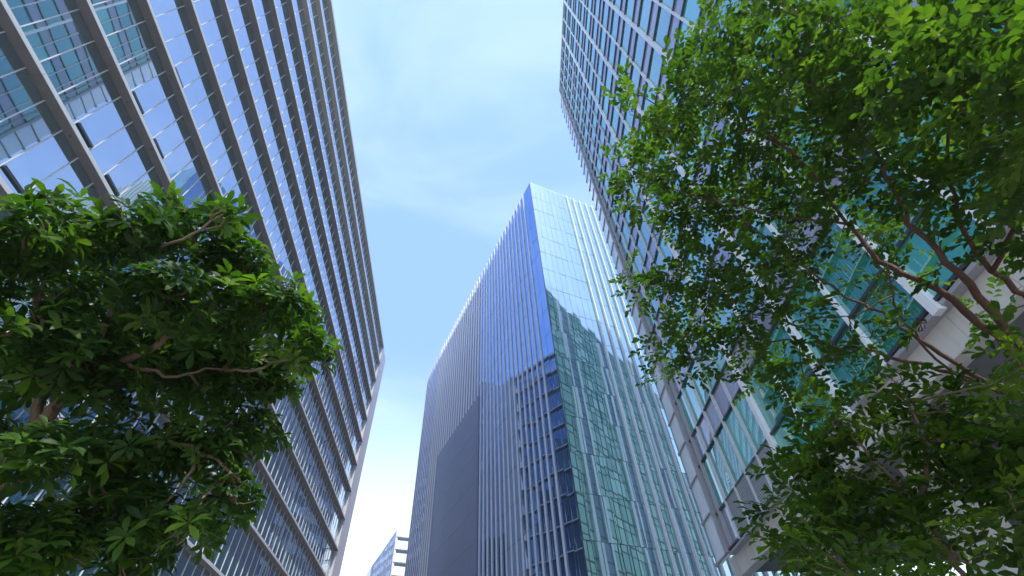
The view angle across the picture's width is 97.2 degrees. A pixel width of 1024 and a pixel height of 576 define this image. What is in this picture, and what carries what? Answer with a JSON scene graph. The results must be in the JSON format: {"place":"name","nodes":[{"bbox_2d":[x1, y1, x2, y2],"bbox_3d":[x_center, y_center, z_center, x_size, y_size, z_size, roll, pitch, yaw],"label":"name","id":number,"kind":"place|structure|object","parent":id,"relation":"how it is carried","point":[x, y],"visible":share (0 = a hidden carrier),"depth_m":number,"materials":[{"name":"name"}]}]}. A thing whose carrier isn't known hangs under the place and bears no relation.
{"place":"outdoors","nodes":[
{"label":"outdoors","id":0,"kind":"place"},
{"bbox_2d":[332,0,965,575],"label":"sky","id":1,"kind":"structure","parent":0,"point":[454,106],"materials":[{"name":"blue"}]},
{"bbox_2d":[559,0,1023,575],"bbox_3d":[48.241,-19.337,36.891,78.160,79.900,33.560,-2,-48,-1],"label":"office tower","id":2,"kind":"structure","parent":0,"point":[719,436],"depth_m":21.90,"materials":[{"name":"glass"}]},
{"label":"ground","id":3,"kind":"structure","parent":0,"visible":0},
{"bbox_2d":[365,527,409,575],"bbox_3d":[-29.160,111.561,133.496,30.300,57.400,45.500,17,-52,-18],"label":"striped tower","id":4,"kind":"structure","parent":3,"relation":"on","point":[391,559],"depth_m":135.47,"materials":[{"name":"white glass"}]},
{"bbox_2d":[404,182,874,575],"bbox_3d":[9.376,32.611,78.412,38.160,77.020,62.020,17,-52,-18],"label":"glass tower","id":5,"kind":"structure","parent":3,"relation":"on","point":[548,445],"depth_m":56.56,"materials":[{"name":"blue glass"}]},
{"bbox_3d":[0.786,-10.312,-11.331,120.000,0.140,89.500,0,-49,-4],"label":"pavement","id":6,"kind":"structure","parent":0,"visible":0},
{"bbox_2d":[0,177,343,575],"bbox_3d":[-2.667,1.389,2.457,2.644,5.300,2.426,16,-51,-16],"label":"broadleaf tree","id":7,"kind":"object","parent":6,"relation":"on","point":[71,360],"visible":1,"depth_m":3.26,"materials":[{"name":"green plant"}]},
{"bbox_2d":[0,0,385,575],"bbox_3d":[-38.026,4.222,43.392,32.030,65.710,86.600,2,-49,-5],"label":"office building","id":8,"kind":"structure","parent":6,"relation":"on","point":[193,99],"depth_m":36.03,"materials":[{"name":"glass"}]},
{"bbox_2d":[597,0,1023,438],"bbox_3d":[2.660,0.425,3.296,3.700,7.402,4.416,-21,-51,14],"label":"slender tree","id":9,"kind":"object","parent":6,"relation":"on","point":[963,50],"visible":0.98,"depth_m":3.92,"materials":[{"name":"green plant"}]},
{"bbox_2d":[731,300,1023,575],"bbox_3d":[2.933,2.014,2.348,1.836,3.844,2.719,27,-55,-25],"label":"bushy tree","id":10,"kind":"object","parent":6,"relation":"on","point":[996,481],"visible":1,"depth_m":3.12,"materials":[{"name":"green plant"}]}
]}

